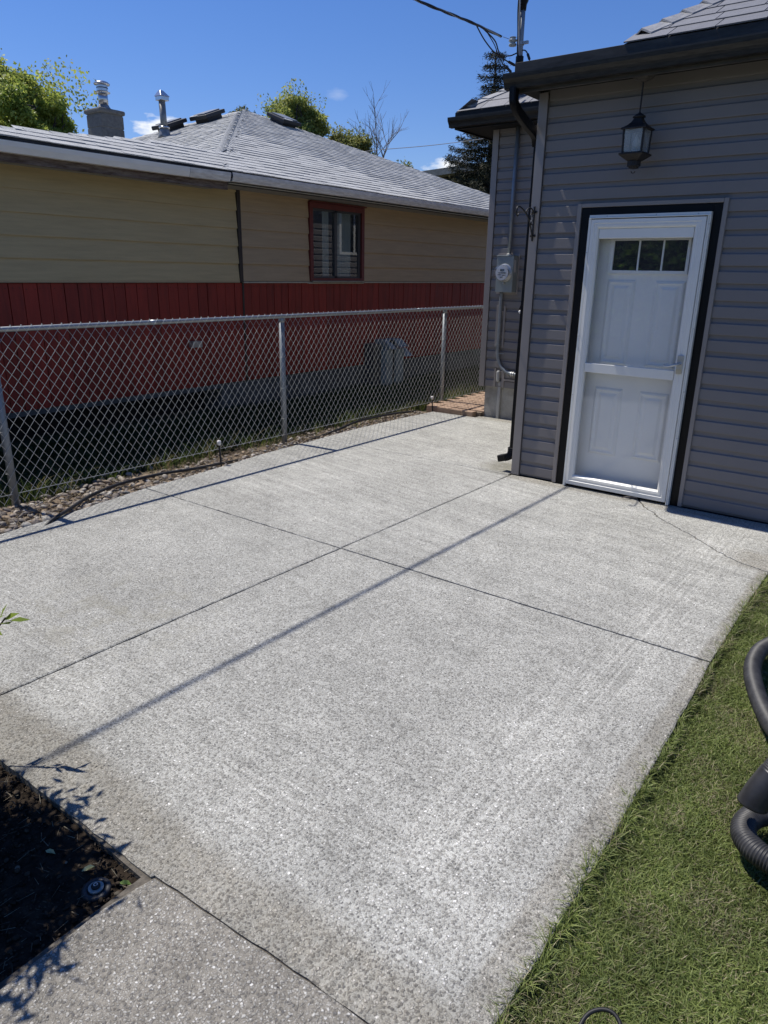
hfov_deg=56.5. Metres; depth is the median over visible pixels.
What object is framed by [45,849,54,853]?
fallen leaf
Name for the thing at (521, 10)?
service mast
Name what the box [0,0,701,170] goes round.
sky
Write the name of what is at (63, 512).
irrigation pipe
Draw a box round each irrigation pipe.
[45,458,240,524]
[305,410,415,441]
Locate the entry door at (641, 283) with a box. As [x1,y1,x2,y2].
[575,216,693,488]
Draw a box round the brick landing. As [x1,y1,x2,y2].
[427,392,484,416]
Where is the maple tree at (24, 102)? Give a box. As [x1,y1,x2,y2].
[0,48,97,133]
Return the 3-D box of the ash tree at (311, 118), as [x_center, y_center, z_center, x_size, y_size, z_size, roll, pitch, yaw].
[-3.033,-10.614,24.728,2.799,7.605,2.790,14,23,35]
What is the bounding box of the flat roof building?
[423,162,485,185]
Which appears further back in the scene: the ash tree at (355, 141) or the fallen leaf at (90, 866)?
the ash tree at (355, 141)
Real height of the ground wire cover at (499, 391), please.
0.572 m
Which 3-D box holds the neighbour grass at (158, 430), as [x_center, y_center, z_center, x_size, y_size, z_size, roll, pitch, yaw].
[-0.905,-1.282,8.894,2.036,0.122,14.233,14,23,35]
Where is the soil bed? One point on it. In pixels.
(69, 870)
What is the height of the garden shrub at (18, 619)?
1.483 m
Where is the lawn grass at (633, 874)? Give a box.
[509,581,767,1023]
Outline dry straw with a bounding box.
[0,409,422,531]
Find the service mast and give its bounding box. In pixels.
[476,0,530,94]
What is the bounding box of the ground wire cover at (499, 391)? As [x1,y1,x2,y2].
[496,371,501,418]
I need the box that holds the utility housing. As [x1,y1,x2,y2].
[364,338,412,386]
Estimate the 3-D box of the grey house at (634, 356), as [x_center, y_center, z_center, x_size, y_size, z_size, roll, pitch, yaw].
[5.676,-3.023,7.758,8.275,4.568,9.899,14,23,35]
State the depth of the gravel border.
6.15 m
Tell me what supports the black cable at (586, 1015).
on the lawn grass at (633, 874)
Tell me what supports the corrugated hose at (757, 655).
on the outer lawn
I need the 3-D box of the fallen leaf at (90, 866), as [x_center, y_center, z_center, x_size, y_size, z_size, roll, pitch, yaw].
[-0.859,1.034,2.076,0.038,0.011,0.012,-11,22,-32]
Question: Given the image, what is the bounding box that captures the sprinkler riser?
[217,440,221,466]
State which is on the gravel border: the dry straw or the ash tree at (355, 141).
the dry straw
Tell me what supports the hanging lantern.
hanging from the grey house at (634, 356)
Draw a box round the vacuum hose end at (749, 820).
[730,758,767,874]
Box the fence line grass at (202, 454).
[0,382,484,507]
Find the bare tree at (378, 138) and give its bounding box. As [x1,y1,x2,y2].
[348,84,408,157]
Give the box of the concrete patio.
[0,412,767,1023]
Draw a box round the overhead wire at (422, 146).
[365,139,479,151]
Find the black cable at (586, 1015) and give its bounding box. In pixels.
[578,1007,621,1023]
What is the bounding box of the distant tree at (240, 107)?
[228,104,255,113]
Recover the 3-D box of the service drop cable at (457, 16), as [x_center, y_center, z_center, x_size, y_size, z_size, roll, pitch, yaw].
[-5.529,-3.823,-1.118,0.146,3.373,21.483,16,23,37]
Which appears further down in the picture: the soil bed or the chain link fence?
the soil bed
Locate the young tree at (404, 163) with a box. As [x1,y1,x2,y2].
[396,159,412,167]
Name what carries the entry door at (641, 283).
in the grey house at (634, 356)
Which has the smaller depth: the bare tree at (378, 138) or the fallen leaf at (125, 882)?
the fallen leaf at (125, 882)
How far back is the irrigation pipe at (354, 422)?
8.03 m
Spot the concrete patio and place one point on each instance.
(372, 724)
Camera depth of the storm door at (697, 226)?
5.22 m
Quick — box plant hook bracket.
[516,206,536,240]
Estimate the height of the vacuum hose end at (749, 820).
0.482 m
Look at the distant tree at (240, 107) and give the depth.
23.45 m
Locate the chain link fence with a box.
[0,305,484,507]
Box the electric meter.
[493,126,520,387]
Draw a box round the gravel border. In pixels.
[0,410,427,528]
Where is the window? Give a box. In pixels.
[308,200,366,281]
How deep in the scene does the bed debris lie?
2.05 m
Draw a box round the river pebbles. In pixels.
[0,410,426,533]
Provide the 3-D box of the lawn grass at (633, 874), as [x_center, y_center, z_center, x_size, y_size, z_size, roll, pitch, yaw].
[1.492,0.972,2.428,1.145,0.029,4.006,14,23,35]
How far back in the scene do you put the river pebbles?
5.55 m
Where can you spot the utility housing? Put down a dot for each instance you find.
(388, 357)
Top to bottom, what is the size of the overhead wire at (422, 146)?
1.529 m
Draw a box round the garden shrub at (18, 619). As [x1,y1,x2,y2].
[0,605,29,634]
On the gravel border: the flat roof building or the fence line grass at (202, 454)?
the fence line grass at (202, 454)
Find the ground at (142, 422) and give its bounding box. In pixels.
[0,368,767,1023]
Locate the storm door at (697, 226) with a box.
[563,211,713,504]
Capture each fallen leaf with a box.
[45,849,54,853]
[82,864,94,870]
[120,880,130,884]
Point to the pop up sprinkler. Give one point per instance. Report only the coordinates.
(97, 888)
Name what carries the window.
in the neighbour house at (213, 213)
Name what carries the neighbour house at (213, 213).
on the ground at (142, 422)
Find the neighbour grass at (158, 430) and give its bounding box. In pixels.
[0,363,484,505]
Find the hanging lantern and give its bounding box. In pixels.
[618,75,655,173]
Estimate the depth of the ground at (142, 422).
2.68 m
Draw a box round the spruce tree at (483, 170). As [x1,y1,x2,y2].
[442,50,510,194]
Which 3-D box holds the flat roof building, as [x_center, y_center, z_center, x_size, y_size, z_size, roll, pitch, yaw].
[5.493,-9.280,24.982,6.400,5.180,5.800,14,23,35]
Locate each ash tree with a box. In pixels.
[253,78,333,137]
[327,122,375,154]
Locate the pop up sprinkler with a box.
[81,877,111,902]
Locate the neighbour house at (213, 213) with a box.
[0,80,489,441]
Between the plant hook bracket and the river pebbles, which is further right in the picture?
the plant hook bracket
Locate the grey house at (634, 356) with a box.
[447,0,767,523]
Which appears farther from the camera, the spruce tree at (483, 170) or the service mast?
the spruce tree at (483, 170)
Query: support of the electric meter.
attached to the grey house at (634, 356)
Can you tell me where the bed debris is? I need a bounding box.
[0,765,131,973]
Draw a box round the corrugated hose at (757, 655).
[743,637,767,735]
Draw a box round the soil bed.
[0,766,136,981]
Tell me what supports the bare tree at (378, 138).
on the ground at (142, 422)
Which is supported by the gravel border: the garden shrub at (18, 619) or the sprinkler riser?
the sprinkler riser
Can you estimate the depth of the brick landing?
9.02 m
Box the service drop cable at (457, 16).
[414,0,510,39]
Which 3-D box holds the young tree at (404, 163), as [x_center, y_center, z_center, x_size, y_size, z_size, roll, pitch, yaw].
[0.550,-9.570,25.297,1.231,5.378,1.147,-3,19,-12]
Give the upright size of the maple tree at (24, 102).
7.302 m

